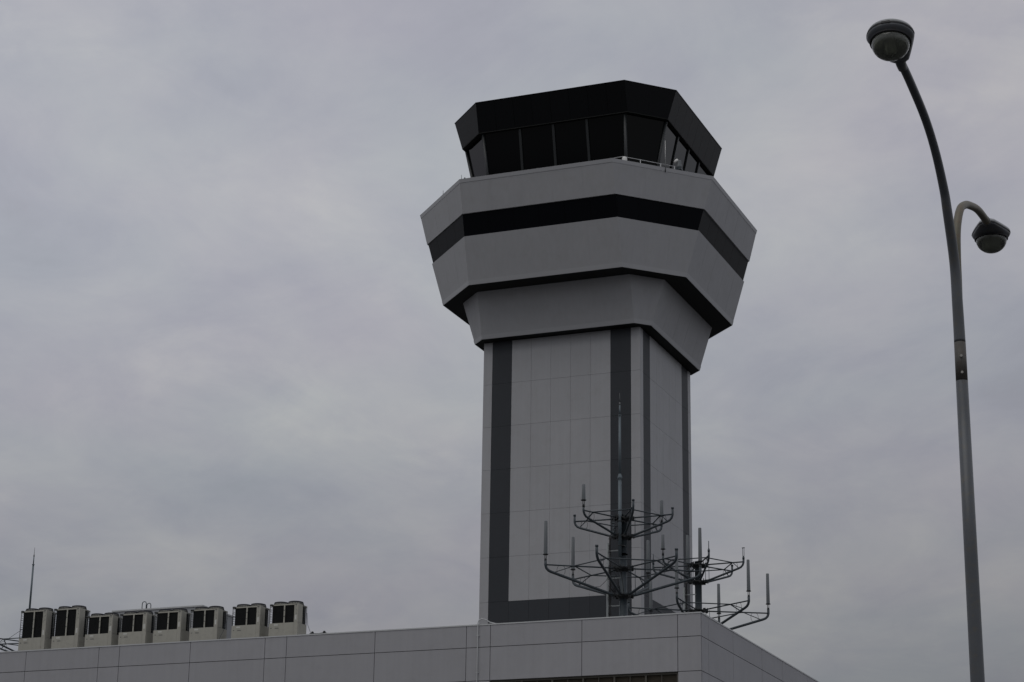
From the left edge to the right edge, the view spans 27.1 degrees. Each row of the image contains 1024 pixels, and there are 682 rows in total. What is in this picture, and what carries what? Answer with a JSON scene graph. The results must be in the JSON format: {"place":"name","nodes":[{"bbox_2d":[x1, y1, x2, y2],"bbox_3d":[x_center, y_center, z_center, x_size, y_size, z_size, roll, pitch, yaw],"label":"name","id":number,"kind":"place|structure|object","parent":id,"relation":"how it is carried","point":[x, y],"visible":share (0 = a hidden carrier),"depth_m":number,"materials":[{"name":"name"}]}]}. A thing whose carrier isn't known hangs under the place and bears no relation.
{"place":"outdoors","nodes":[
{"label":"outdoors","id":0,"kind":"place"},
{"bbox_2d":[0,0,1023,681],"label":"sky","id":1,"kind":"structure","parent":0,"point":[235,369],"materials":[{"name":"grey"}]},
{"label":"ground","id":2,"kind":"structure","parent":0,"visible":0},
{"bbox_2d":[0,612,818,681],"bbox_3d":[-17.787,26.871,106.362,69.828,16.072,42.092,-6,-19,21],"label":"terminal building","id":3,"kind":"structure","parent":2,"relation":"on","point":[687,647],"depth_m":81.44,"materials":[{"name":"concrete"}]},
{"bbox_2d":[0,548,34,650],"bbox_3d":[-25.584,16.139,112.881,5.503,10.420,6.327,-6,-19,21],"label":"antenna mast","id":4,"kind":"object","parent":3,"relation":"on","point":[4,639],"visible":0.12,"depth_m":113.38,"materials":[{"name":"metal"}]},
{"bbox_2d":[112,601,234,638],"bbox_3d":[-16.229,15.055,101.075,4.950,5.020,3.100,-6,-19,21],"label":"rooftop plant room","id":5,"kind":"object","parent":3,"relation":"on","point":[228,616],"visible":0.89,"depth_m":100.67,"materials":[{"name":"metal"}]},
{"bbox_2d":[491,672,677,681],"bbox_3d":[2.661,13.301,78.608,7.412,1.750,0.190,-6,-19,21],"label":"window","id":6,"kind":"structure","parent":3,"relation":"in","point":[670,676],"depth_m":78.36,"materials":[{"name":"glass"}]},
{"bbox_2d":[543,393,702,616],"bbox_3d":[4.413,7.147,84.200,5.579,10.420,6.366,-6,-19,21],"label":"antenna mast","id":7,"kind":"object","parent":3,"relation":"on","point":[622,537],"visible":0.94,"depth_m":83.59,"materials":[{"name":"metal"}]},
{"bbox_2d":[628,534,769,629],"bbox_3d":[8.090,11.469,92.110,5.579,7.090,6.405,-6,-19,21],"label":"antenna mast","id":8,"kind":"object","parent":3,"relation":"on","point":[699,582],"visible":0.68,"depth_m":92.12,"materials":[{"name":"metal"}]},
{"bbox_3d":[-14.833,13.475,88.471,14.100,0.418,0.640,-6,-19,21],"label":"steel plinth","id":9,"kind":"object","parent":3,"relation":"on","visible":0},
{"bbox_2d":[18,607,55,650],"bbox_3d":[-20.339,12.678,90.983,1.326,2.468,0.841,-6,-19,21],"label":"air conditioner","id":10,"kind":"object","parent":9,"relation":"on","point":[38,629],"visible":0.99,"depth_m":90.76,"materials":[{"name":"beige paint"}]},
{"bbox_2d":[51,605,89,648],"bbox_3d":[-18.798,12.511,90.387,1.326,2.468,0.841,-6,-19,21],"label":"air conditioner","id":11,"kind":"object","parent":9,"relation":"on","point":[70,629],"visible":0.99,"depth_m":90.17,"materials":[{"name":"beige paint"}]},
{"bbox_2d":[84,612,122,646],"bbox_3d":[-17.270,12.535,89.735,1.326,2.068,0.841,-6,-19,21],"label":"air conditioner","id":12,"kind":"object","parent":9,"relation":"on","point":[103,630],"visible":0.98,"depth_m":89.52,"materials":[{"name":"beige paint"}]},
{"bbox_2d":[118,610,156,644],"bbox_3d":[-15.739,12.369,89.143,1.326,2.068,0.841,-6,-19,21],"label":"air conditioner","id":13,"kind":"object","parent":9,"relation":"on","point":[138,627],"visible":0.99,"depth_m":88.93,"materials":[{"name":"beige paint"}]},
{"bbox_2d":[153,608,190,642],"bbox_3d":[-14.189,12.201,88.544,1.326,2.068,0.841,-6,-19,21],"label":"air conditioner","id":14,"kind":"object","parent":9,"relation":"on","point":[173,625],"visible":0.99,"depth_m":88.33,"materials":[{"name":"beige paint"}]},
{"bbox_2d":[189,606,227,640],"bbox_3d":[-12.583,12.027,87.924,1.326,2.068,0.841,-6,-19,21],"label":"air conditioner","id":15,"kind":"object","parent":9,"relation":"on","point":[209,622],"visible":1,"depth_m":87.72,"materials":[{"name":"beige paint"}]},
{"bbox_2d":[231,603,269,637],"bbox_3d":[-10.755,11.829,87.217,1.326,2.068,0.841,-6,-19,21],"label":"air conditioner","id":16,"kind":"object","parent":9,"relation":"on","point":[251,620],"visible":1,"depth_m":87.01,"materials":[{"name":"beige paint"}]},
{"bbox_2d":[269,601,306,635],"bbox_3d":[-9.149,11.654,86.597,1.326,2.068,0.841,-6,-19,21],"label":"air conditioner","id":17,"kind":"object","parent":9,"relation":"on","point":[289,618],"visible":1,"depth_m":86.38,"materials":[{"name":"beige paint"}]},
{"bbox_2d":[420,80,756,623],"bbox_3d":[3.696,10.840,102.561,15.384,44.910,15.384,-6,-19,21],"label":"control tower","id":18,"kind":"structure","parent":2,"relation":"on","point":[585,274],"depth_m":101.38,"materials":[{"name":"metal"}]},
{"bbox_2d":[467,137,485,176],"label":"cab window","id":19,"kind":"structure","parent":18,"relation":"in","point":[475,152],"depth_m":106.40,"materials":[{"name":"glass"}]},
{"bbox_2d":[485,129,520,174],"bbox_3d":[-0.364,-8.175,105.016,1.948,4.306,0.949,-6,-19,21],"label":"cab window","id":20,"kind":"structure","parent":18,"relation":"in","point":[502,148],"depth_m":105.13,"materials":[{"name":"black glass"}]},
{"bbox_2d":[521,125,553,169],"bbox_3d":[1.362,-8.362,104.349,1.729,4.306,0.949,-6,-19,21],"label":"cab window","id":21,"kind":"structure","parent":18,"relation":"in","point":[537,142],"depth_m":104.47,"materials":[{"name":"black glass"}]},
{"bbox_2d":[555,120,587,164],"bbox_3d":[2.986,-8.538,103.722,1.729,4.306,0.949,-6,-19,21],"label":"cab window","id":22,"kind":"structure","parent":18,"relation":"in","point":[571,140],"depth_m":103.83,"materials":[{"name":"black glass"}]},
{"bbox_2d":[588,114,623,160],"bbox_3d":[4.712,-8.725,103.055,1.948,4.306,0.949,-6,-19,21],"label":"cab window","id":23,"kind":"structure","parent":18,"relation":"in","point":[606,134],"depth_m":103.18,"materials":[{"name":"black glass"}]},
{"bbox_2d":[627,114,663,165],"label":"cab window","id":24,"kind":"structure","parent":18,"relation":"in","point":[644,135],"depth_m":103.20,"materials":[{"name":"black glass"}]},
{"bbox_2d":[660,124,676,167],"bbox_3d":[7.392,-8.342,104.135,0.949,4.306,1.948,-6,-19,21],"label":"cab window","id":25,"kind":"structure","parent":18,"relation":"in","point":[670,139],"depth_m":104.49,"materials":[{"name":"grey glass"}]},
{"bbox_2d":[674,159,682,170],"bbox_3d":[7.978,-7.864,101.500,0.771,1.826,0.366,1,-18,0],"label":"gallery camera","id":26,"kind":"object","parent":18,"relation":"on","point":[678,165],"visible":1,"depth_m":101.58,"materials":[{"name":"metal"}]},
{"bbox_2d":[673,139,687,170],"bbox_3d":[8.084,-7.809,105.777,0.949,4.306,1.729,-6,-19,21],"label":"cab window","id":27,"kind":"structure","parent":18,"relation":"in","point":[681,153],"depth_m":106.22,"materials":[{"name":"grey glass"}]},
{"bbox_2d":[686,152,697,172],"bbox_3d":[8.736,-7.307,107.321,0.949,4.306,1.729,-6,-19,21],"label":"cab window","id":28,"kind":"structure","parent":18,"relation":"in","point":[692,163],"depth_m":107.68,"materials":[{"name":"grey glass"}]},
{"bbox_2d":[698,164,708,174],"bbox_3d":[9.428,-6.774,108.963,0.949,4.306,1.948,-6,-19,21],"label":"cab window","id":29,"kind":"structure","parent":18,"relation":"in","point":[701,170],"depth_m":109.18,"materials":[{"name":"grey glass"}]},
{"bbox_2d":[866,19,1010,681],"bbox_3d":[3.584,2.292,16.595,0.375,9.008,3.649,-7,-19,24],"label":"street lamp","id":30,"kind":"object","parent":2,"relation":"on","point":[891,40],"visible":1,"depth_m":17.12,"materials":[{"name":"grey metal"}]}
]}

